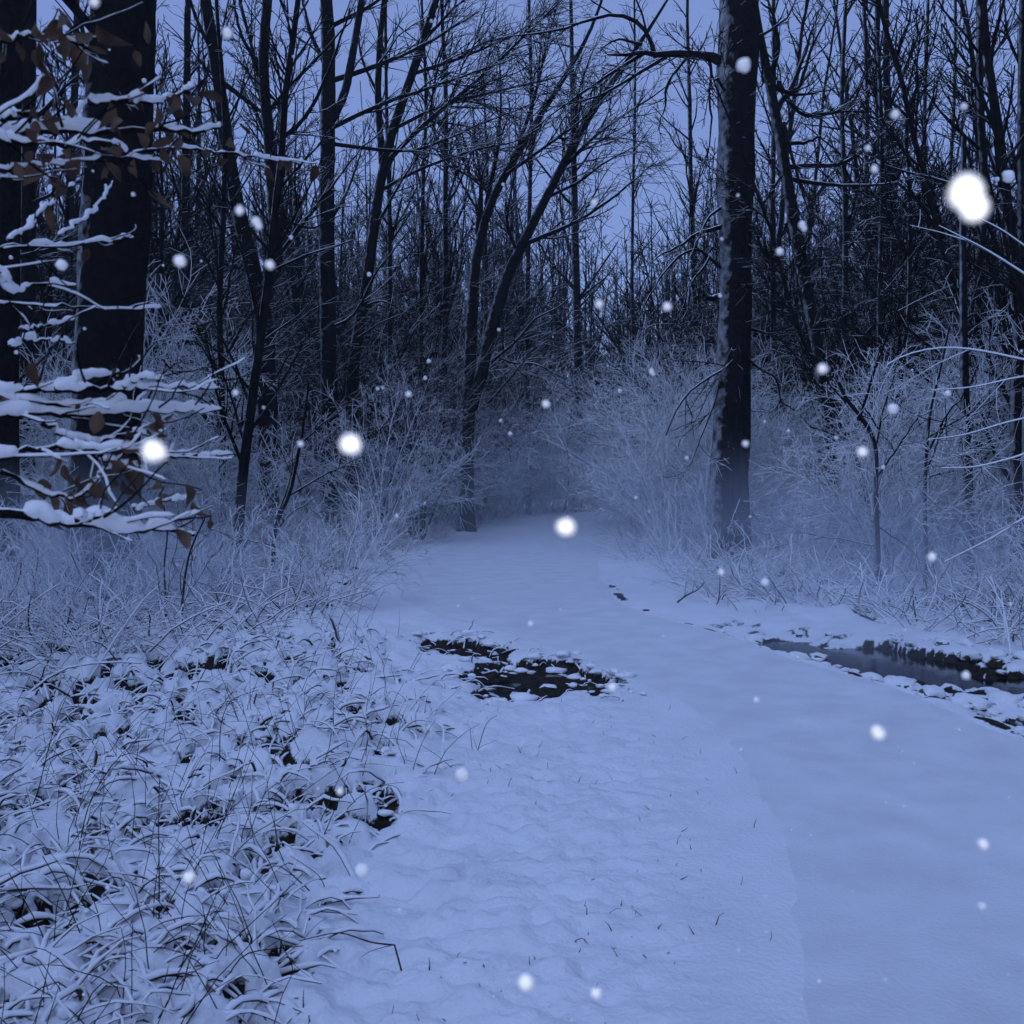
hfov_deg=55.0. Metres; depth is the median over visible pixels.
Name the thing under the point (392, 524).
frosted brush
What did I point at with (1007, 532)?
frosted brush
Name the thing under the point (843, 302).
young tree
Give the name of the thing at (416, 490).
snowy shrub
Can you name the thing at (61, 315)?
thicket
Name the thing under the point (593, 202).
snowflake
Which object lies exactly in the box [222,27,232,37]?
snowflake
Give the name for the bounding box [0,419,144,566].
frosted brush
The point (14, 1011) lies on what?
snowy grass
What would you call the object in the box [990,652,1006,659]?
stone
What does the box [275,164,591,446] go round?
thicket
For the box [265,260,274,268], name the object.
snowflake
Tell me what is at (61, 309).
thicket
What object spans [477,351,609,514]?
frosted brush
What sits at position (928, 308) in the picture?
young tree
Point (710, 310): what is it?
thicket
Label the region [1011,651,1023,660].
stone
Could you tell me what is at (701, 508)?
snowy shrub
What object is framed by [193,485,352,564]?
frosted brush
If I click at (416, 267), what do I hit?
bare tree
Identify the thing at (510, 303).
slim tree
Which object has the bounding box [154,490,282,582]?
snowy shrub
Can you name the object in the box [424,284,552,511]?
thicket
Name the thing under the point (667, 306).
snowflake
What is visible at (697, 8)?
sky
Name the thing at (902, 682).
stone
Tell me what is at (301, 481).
frosted brush
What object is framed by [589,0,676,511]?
tree
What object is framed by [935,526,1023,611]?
frosted brush
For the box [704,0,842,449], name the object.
slim tree
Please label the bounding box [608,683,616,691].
snowflake
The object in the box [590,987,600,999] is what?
snowflake
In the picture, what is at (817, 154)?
slim tree
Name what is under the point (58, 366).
slim tree
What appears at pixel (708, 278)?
thicket
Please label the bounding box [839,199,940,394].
young tree
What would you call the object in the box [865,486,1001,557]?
frosted brush
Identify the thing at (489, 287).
bare tree
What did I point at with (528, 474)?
frosted brush
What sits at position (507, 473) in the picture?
frosted brush
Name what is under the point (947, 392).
snowflake
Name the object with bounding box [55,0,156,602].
oak tree
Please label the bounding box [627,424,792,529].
frosted brush
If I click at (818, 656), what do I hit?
stone
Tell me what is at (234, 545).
frosted brush
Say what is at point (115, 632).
frosted brush
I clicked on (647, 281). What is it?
thicket
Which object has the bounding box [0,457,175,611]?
frosted brush
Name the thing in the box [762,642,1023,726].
water
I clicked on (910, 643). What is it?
stone
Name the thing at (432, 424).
snowy shrub
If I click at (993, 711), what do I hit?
stone
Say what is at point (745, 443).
snowflake
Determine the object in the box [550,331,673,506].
thicket
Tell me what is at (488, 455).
thicket
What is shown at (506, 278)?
twin stem tree
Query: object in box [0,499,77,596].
frosted brush
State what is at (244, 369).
thicket
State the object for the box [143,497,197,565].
snowy shrub
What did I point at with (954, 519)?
frosted sapling
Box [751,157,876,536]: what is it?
young tree
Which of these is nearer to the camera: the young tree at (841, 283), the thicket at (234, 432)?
the thicket at (234, 432)
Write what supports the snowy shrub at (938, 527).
on the ground at (508, 891)
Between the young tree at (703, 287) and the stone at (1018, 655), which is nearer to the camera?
the stone at (1018, 655)
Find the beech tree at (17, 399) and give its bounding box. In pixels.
[0,0,319,548]
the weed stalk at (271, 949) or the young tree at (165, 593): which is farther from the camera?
the young tree at (165, 593)
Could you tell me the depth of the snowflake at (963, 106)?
0.79 m
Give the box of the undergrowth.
[0,500,1023,699]
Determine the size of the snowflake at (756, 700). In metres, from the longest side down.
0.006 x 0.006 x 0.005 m
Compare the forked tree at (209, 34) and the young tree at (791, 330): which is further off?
the young tree at (791, 330)
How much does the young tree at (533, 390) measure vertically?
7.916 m
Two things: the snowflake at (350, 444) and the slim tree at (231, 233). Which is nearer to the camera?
the snowflake at (350, 444)
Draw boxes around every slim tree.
[19,54,75,425]
[19,307,73,474]
[20,42,64,291]
[36,144,60,291]
[155,104,180,222]
[171,121,276,369]
[182,0,352,566]
[190,1,292,384]
[190,191,239,449]
[206,133,248,312]
[213,0,364,439]
[226,1,418,439]
[245,153,288,368]
[254,192,291,393]
[318,111,368,365]
[336,113,387,370]
[342,177,368,343]
[425,153,489,400]
[455,47,523,506]
[492,196,586,505]
[493,232,540,408]
[516,241,571,499]
[524,0,626,511]
[581,314,611,496]
[625,169,676,377]
[689,253,716,401]
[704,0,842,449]
[752,0,869,410]
[752,191,785,350]
[755,191,795,364]
[789,62,919,479]
[825,0,1023,557]
[884,0,1023,387]
[922,0,1023,442]
[935,0,1008,355]
[937,33,975,317]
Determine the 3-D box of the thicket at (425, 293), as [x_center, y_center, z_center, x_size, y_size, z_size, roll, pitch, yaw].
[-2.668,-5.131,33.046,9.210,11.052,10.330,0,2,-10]
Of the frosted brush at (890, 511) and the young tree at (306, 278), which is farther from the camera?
the young tree at (306, 278)
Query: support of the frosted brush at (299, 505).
on the ground at (508, 891)
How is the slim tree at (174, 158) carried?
on the ground at (508, 891)
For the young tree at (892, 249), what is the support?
on the ground at (508, 891)
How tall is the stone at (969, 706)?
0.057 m
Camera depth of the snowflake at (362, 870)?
1.01 m
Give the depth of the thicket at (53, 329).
24.93 m
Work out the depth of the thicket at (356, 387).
22.57 m
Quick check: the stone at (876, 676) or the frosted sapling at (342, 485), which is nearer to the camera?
the stone at (876, 676)
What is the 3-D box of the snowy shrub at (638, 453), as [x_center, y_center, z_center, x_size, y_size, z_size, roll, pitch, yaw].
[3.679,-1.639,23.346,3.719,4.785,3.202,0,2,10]
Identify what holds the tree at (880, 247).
on the ground at (508, 891)
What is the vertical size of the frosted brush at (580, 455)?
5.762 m
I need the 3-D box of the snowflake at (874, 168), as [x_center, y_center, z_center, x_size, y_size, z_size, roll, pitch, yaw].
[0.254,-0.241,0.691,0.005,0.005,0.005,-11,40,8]
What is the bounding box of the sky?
[35,0,1018,422]
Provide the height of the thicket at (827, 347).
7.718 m
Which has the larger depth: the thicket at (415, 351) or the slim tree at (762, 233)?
the slim tree at (762, 233)
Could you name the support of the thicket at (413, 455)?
on the ground at (508, 891)
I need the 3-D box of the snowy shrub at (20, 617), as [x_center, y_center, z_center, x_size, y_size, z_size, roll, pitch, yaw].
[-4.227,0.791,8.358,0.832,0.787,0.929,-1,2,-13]
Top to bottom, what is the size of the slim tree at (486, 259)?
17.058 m
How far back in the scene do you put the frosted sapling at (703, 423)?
18.90 m
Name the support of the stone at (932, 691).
on the ground at (508, 891)
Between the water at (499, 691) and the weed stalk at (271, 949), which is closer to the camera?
the weed stalk at (271, 949)
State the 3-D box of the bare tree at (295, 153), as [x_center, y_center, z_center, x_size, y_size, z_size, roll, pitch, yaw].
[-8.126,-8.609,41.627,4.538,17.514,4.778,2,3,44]
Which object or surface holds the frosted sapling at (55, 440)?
on the ground at (508, 891)
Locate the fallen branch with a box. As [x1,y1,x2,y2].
[12,962,107,1009]
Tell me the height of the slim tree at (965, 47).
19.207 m
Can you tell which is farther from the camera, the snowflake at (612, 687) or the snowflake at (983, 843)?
the snowflake at (612, 687)
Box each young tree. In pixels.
[20,23,162,466]
[141,23,236,494]
[143,190,235,381]
[144,245,172,347]
[150,189,243,511]
[163,505,231,616]
[166,501,239,620]
[200,195,284,387]
[202,209,254,362]
[205,247,254,368]
[224,369,393,577]
[231,270,298,420]
[261,172,418,505]
[277,240,316,360]
[281,212,362,419]
[290,229,339,395]
[371,198,430,355]
[377,227,431,378]
[384,274,433,460]
[398,221,483,386]
[403,207,481,428]
[460,303,517,404]
[506,313,555,500]
[520,308,571,501]
[562,410,571,512]
[586,318,645,503]
[613,329,647,424]
[668,0,893,566]
[669,222,719,387]
[717,212,952,585]
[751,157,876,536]
[753,234,825,408]
[798,73,958,539]
[803,0,991,548]
[807,205,861,407]
[811,57,1022,454]
[819,185,917,478]
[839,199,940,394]
[884,202,971,425]
[894,326,1023,581]
[906,136,1022,575]
[927,218,1013,358]
[927,249,968,370]
[947,222,1012,401]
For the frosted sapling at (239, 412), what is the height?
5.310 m
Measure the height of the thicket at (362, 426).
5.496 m
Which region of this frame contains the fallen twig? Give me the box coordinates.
[677,582,703,602]
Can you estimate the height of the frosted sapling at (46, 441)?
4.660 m
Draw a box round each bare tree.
[36,0,171,357]
[36,0,212,298]
[64,0,271,346]
[78,2,270,353]
[151,4,252,357]
[260,96,363,384]
[390,109,488,346]
[392,162,456,321]
[437,106,536,409]
[699,167,762,331]
[784,0,995,356]
[785,182,878,333]
[850,219,1023,561]
[898,68,1014,332]
[965,62,1017,237]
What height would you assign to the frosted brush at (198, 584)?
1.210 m
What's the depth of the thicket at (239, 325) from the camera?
36.04 m
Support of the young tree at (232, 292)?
on the ground at (508, 891)
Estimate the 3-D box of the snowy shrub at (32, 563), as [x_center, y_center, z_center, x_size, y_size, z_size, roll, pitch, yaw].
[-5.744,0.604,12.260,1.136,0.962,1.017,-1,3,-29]
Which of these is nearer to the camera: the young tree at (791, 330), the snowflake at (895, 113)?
the snowflake at (895, 113)
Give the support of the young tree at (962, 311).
on the ground at (508, 891)
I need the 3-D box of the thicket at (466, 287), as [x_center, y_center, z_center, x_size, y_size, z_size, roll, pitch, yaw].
[-1.305,-6.216,35.027,11.441,13.015,12.903,1,3,29]
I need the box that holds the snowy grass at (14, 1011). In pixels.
[0,591,637,1023]
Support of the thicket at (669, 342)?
on the ground at (508, 891)
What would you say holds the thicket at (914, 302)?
on the ground at (508, 891)
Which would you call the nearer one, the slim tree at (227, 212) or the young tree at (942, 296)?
the young tree at (942, 296)
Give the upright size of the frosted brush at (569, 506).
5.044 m
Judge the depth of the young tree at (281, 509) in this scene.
12.81 m
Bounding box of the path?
[398,510,1023,1023]
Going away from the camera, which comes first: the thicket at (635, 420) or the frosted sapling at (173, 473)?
the frosted sapling at (173, 473)
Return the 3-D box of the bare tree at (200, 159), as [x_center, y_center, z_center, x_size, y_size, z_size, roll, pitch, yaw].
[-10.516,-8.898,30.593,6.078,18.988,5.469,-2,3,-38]
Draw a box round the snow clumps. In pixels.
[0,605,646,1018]
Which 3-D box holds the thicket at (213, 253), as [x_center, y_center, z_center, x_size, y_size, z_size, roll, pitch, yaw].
[-9.354,-6.023,30.951,12.411,12.519,11.004,2,3,41]
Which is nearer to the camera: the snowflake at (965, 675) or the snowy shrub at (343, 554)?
the snowflake at (965, 675)
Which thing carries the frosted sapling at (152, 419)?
on the ground at (508, 891)
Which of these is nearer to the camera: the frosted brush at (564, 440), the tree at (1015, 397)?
the tree at (1015, 397)
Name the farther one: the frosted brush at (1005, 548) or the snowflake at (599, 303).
the frosted brush at (1005, 548)
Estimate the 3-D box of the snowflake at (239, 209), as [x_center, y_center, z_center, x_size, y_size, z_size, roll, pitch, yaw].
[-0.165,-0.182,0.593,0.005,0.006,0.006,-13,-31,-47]
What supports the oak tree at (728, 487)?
on the ground at (508, 891)
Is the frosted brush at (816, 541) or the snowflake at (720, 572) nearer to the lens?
the snowflake at (720, 572)
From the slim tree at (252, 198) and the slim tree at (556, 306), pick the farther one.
the slim tree at (556, 306)
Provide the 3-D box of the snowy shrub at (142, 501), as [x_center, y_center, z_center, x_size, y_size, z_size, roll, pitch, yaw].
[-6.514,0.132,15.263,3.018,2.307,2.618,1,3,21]
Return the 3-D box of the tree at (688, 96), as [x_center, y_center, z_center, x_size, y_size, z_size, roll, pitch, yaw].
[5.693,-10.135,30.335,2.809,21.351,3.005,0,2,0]
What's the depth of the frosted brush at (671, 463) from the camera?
21.86 m
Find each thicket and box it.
[19,114,244,427]
[19,226,182,401]
[19,248,188,470]
[35,45,400,525]
[35,280,238,497]
[36,207,248,370]
[36,238,76,377]
[37,224,76,393]
[37,278,227,464]
[42,253,76,372]
[54,48,437,501]
[69,218,293,490]
[146,136,520,537]
[148,263,353,520]
[149,251,288,388]
[156,304,300,516]
[178,304,285,482]
[180,279,397,521]
[199,326,338,512]
[215,194,474,517]
[218,299,302,472]
[224,268,351,508]
[228,261,409,510]
[240,237,406,410]
[242,186,569,504]
[254,211,542,521]
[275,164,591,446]
[277,257,562,539]
[277,259,463,455]
[278,320,457,525]
[288,312,491,491]
[293,132,619,512]
[312,187,590,516]
[313,273,491,419]
[344,166,641,468]
[368,322,540,487]
[396,347,537,506]
[418,383,537,520]
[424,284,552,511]
[479,21,816,493]
[501,352,584,507]
[519,307,639,506]
[519,317,653,499]
[531,87,958,455]
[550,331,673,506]
[561,149,941,513]
[576,289,788,530]
[586,333,712,523]
[629,6,1017,470]
[630,73,952,453]
[637,270,818,395]
[649,321,712,404]
[659,126,1023,543]
[667,306,835,509]
[697,222,996,468]
[790,176,1015,360]
[798,191,1013,416]
[834,160,1023,484]
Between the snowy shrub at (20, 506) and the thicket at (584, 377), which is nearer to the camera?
the snowy shrub at (20, 506)
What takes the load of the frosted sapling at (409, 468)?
on the ground at (508, 891)
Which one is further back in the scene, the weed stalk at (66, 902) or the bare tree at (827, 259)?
the bare tree at (827, 259)
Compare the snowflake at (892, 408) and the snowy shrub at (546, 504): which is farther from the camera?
the snowy shrub at (546, 504)
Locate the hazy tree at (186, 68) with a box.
[146,0,237,511]
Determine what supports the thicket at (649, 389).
on the ground at (508, 891)
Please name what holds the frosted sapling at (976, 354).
on the ground at (508, 891)
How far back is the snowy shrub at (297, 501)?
24.82 m
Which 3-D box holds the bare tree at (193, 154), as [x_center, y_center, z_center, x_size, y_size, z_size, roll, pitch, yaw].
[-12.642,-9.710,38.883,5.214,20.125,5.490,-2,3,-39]
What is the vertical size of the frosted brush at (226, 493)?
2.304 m
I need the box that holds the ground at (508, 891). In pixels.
[0,495,1023,1023]
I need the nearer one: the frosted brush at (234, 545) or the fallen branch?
the fallen branch
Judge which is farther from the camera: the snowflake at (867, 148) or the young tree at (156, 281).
the young tree at (156, 281)
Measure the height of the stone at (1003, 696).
0.159 m
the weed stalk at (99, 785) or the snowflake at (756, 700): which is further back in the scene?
the weed stalk at (99, 785)
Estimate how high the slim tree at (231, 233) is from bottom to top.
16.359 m
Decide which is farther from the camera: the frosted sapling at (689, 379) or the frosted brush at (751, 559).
the frosted sapling at (689, 379)
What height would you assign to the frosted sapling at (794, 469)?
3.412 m
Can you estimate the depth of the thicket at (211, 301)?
22.19 m
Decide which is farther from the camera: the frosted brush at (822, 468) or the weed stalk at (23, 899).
the frosted brush at (822, 468)
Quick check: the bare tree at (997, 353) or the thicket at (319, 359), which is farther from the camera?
the thicket at (319, 359)
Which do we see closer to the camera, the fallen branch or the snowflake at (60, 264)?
the snowflake at (60, 264)
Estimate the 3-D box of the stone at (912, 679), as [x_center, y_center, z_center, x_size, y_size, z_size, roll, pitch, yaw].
[3.019,1.331,7.591,0.168,0.123,0.222,-1,3,-23]
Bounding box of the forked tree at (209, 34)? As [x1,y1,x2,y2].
[149,0,364,542]
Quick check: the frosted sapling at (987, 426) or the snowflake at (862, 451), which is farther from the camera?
the frosted sapling at (987, 426)
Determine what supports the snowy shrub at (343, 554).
on the ground at (508, 891)
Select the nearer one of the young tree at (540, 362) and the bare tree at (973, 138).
the bare tree at (973, 138)
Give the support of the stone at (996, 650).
on the ground at (508, 891)
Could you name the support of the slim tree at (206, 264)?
on the ground at (508, 891)
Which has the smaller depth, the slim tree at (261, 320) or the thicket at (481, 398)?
the slim tree at (261, 320)
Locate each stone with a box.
[744,634,762,645]
[788,651,810,659]
[810,652,827,661]
[848,669,860,673]
[861,672,882,679]
[881,677,914,688]
[890,636,903,643]
[897,676,916,685]
[904,640,916,646]
[915,685,945,699]
[934,637,949,645]
[947,694,996,711]
[955,638,973,646]
[957,650,982,661]
[959,703,976,709]
[979,687,999,690]
[982,688,993,691]
[985,707,1002,715]
[986,649,1008,655]
[986,691,1018,703]
[987,716,1004,722]
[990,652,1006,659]
[995,669,1006,675]
[996,714,1008,722]
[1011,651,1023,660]
[1014,725,1023,731]
[1015,711,1023,725]
[1017,702,1023,707]
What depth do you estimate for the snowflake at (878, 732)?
0.45 m
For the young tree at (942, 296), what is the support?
on the ground at (508, 891)
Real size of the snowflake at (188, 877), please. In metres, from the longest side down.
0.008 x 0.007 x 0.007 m
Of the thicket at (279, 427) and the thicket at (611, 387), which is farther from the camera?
the thicket at (611, 387)
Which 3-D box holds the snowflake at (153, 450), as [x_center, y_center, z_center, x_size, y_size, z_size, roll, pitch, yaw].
[-0.124,-0.021,0.339,0.009,0.008,0.008,-20,-14,-20]
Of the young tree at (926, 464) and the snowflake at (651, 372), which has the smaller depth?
the snowflake at (651, 372)
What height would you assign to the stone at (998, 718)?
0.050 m
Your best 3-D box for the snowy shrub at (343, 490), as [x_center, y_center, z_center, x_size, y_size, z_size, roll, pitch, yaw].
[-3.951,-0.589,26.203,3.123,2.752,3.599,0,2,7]
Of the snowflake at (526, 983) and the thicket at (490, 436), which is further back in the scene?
the thicket at (490, 436)
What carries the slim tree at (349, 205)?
on the ground at (508, 891)
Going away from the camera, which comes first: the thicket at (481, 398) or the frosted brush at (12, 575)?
the frosted brush at (12, 575)
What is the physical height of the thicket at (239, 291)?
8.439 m
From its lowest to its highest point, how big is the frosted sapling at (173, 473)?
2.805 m
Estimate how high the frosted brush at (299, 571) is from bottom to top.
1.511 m
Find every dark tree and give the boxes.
[0,0,78,584]
[19,0,68,556]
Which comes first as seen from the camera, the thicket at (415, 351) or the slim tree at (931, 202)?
the slim tree at (931, 202)
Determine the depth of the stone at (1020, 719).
6.65 m
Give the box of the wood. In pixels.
[20,55,1017,499]
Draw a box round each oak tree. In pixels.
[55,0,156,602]
[471,0,806,562]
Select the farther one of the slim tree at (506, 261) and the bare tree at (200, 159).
the slim tree at (506, 261)
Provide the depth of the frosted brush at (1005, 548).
14.15 m
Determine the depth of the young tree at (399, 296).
33.02 m
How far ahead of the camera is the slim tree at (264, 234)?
45.88 m
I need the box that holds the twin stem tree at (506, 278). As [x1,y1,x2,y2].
[412,0,705,531]
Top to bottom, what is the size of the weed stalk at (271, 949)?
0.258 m
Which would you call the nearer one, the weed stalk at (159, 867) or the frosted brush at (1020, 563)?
the weed stalk at (159, 867)
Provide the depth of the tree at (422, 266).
27.62 m
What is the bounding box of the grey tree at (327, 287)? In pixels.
[281,0,559,536]
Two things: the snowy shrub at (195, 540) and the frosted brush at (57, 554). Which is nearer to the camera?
the frosted brush at (57, 554)
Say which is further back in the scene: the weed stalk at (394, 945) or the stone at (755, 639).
the stone at (755, 639)
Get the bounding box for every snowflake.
[55,259,67,269]
[88,0,99,6]
[141,439,167,462]
[174,255,185,266]
[182,871,195,883]
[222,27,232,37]
[235,205,243,214]
[251,217,262,229]
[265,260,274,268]
[297,440,303,446]
[336,787,343,794]
[339,434,360,454]
[354,863,369,878]
[455,767,469,782]
[518,972,534,991]
[542,400,549,407]
[556,518,574,535]
[590,199,596,205]
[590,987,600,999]
[596,300,602,307]
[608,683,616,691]
[649,368,654,375]
[662,302,671,310]
[717,569,723,575]
[736,57,750,72]
[742,441,748,446]
[753,697,759,702]
[760,578,768,585]
[776,247,783,254]
[798,221,806,230]
[818,364,828,373]
[857,447,867,456]
[864,145,870,150]
[870,725,885,739]
[871,165,877,171]
[887,404,898,413]
[890,109,899,117]
[927,552,936,561]
[944,390,950,395]
[948,174,989,220]
[960,103,967,109]
[961,671,969,678]
[976,902,986,911]
[977,838,988,849]
[1002,170,1013,182]
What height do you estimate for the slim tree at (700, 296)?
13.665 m
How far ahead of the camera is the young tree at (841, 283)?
33.67 m
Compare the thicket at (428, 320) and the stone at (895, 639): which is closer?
the stone at (895, 639)
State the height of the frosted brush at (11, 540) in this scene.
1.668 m
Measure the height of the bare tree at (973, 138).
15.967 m
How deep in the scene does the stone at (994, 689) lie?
7.61 m
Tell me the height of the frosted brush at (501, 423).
6.127 m
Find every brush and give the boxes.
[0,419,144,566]
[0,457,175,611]
[0,487,186,587]
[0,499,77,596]
[0,541,63,632]
[0,544,125,637]
[0,552,208,671]
[19,342,218,536]
[19,365,66,469]
[20,504,64,569]
[60,491,332,601]
[103,517,281,619]
[142,487,263,556]
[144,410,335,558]
[147,403,290,521]
[148,432,280,538]
[168,434,298,538]
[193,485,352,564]
[213,488,444,606]
[232,402,318,501]
[243,479,341,545]
[247,422,339,517]
[250,364,500,539]
[265,482,395,557]
[284,328,576,520]
[330,495,432,549]
[373,394,540,526]
[374,390,563,521]
[398,427,519,522]
[448,397,587,516]
[451,420,562,516]
[474,455,534,518]
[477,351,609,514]
[491,386,609,509]
[496,361,622,512]
[502,384,609,513]
[504,330,788,529]
[510,390,621,511]
[518,367,652,509]
[527,387,794,550]
[531,356,689,516]
[534,323,770,510]
[554,377,756,497]
[568,356,810,509]
[578,417,637,509]
[584,421,644,515]
[608,406,815,533]
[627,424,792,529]
[644,500,702,536]
[670,517,837,598]
[749,340,1023,573]
[749,370,1004,546]
[753,417,894,528]
[766,492,865,545]
[773,495,904,566]
[819,354,1023,545]
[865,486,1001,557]
[868,376,1023,562]
[920,439,1009,549]
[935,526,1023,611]
[944,489,1023,577]
[963,502,1023,585]
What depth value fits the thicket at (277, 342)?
33.99 m
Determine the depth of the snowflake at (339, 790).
0.61 m
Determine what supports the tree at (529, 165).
on the ground at (508, 891)
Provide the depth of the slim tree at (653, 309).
54.32 m
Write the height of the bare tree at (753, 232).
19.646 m
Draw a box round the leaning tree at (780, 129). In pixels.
[752,0,959,548]
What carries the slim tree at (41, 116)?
on the ground at (508, 891)
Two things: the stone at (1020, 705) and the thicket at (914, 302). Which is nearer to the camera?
the stone at (1020, 705)
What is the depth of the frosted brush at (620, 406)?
29.90 m
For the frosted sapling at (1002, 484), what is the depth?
17.50 m
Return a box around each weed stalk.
[0,860,46,937]
[22,674,79,804]
[42,856,80,932]
[72,741,172,850]
[125,778,184,918]
[214,689,263,761]
[229,917,326,976]
[232,852,309,891]
[299,932,401,970]
[472,715,496,750]
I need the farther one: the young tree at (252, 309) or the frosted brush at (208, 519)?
the young tree at (252, 309)
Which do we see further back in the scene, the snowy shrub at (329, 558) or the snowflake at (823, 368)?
the snowy shrub at (329, 558)
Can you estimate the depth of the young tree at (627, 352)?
45.66 m
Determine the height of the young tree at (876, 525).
4.833 m
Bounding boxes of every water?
[436,650,595,699]
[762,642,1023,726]
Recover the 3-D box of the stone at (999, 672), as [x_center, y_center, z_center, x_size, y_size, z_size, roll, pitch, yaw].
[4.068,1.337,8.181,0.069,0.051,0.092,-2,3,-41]
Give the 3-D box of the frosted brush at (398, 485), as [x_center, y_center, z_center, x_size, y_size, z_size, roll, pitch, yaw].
[-3.218,-1.207,21.461,5.242,4.049,6.135,1,3,22]
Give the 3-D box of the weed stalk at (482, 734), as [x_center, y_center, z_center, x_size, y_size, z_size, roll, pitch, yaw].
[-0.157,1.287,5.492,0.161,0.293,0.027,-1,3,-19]
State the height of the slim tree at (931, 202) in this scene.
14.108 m
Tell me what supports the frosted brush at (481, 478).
on the ground at (508, 891)
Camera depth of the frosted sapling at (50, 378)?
17.82 m
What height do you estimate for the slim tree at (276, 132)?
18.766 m
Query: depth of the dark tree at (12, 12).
13.27 m
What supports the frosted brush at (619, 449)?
on the ground at (508, 891)
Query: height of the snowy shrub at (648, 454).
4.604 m
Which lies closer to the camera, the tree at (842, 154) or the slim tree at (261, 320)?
the slim tree at (261, 320)
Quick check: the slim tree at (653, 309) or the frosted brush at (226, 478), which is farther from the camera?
the slim tree at (653, 309)
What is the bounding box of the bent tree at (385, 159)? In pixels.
[343,0,627,531]
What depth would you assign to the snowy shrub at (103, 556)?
11.57 m
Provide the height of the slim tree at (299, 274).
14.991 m
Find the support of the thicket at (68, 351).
on the ground at (508, 891)
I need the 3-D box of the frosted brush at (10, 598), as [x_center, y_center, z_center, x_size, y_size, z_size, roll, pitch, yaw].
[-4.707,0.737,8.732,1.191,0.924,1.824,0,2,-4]
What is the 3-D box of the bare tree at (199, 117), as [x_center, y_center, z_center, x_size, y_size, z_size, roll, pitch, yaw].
[-11.052,-8.478,32.969,5.958,17.618,5.155,-1,2,-12]
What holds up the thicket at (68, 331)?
on the ground at (508, 891)
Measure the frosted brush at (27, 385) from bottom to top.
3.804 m
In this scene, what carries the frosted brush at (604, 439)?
on the ground at (508, 891)
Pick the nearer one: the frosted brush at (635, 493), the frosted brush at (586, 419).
the frosted brush at (635, 493)
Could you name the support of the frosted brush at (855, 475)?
on the ground at (508, 891)
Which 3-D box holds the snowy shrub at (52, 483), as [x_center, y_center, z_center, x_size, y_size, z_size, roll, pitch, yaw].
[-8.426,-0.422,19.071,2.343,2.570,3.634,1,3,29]
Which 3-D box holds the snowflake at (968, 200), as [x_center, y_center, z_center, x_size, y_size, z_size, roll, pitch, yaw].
[0.110,-0.076,0.237,0.009,0.011,0.009,0,2,0]
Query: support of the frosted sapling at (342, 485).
on the ground at (508, 891)
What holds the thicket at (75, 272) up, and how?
on the ground at (508, 891)
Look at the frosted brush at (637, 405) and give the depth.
27.60 m
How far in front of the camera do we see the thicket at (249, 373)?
30.19 m
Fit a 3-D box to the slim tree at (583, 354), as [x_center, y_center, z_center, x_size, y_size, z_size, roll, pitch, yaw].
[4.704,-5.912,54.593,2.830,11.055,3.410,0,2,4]
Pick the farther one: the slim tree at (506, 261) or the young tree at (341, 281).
the slim tree at (506, 261)
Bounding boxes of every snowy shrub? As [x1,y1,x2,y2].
[0,523,61,586]
[0,560,67,645]
[20,478,45,551]
[22,458,195,570]
[28,491,188,602]
[35,436,65,536]
[53,473,184,539]
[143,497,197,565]
[143,497,222,570]
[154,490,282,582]
[213,497,362,590]
[230,408,361,532]
[233,449,339,520]
[291,483,412,571]
[300,441,400,525]
[372,408,455,528]
[373,352,484,515]
[508,468,574,513]
[546,382,615,511]
[590,358,713,525]
[591,362,712,536]
[620,458,709,558]
[623,416,820,543]
[658,444,774,556]
[665,438,813,536]
[703,437,841,553]
[864,410,1023,575]
[887,430,1009,555]
[894,430,1023,566]
[920,499,1023,600]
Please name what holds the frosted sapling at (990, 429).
on the ground at (508, 891)
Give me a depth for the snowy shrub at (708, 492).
19.69 m
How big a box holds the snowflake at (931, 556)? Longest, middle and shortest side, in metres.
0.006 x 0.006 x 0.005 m
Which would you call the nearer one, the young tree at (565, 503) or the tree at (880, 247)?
the tree at (880, 247)
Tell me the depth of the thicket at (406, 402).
29.22 m
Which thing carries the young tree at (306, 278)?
on the ground at (508, 891)
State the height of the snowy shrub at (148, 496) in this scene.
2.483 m
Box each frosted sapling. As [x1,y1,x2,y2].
[19,309,191,541]
[19,333,280,555]
[19,340,71,452]
[19,373,70,482]
[20,229,299,523]
[25,293,244,505]
[34,419,267,568]
[35,394,66,538]
[38,450,193,535]
[150,312,311,537]
[303,337,448,521]
[340,431,442,509]
[563,305,769,528]
[584,315,801,542]
[606,334,822,537]
[606,397,833,545]
[648,392,851,545]
[676,346,890,543]
[707,355,844,523]
[761,416,860,510]
[768,348,915,525]
[774,337,1005,550]
[819,280,1023,564]
[828,383,1023,552]
[844,263,1023,562]
[854,325,1023,479]
[890,324,1023,539]
[944,432,1023,555]

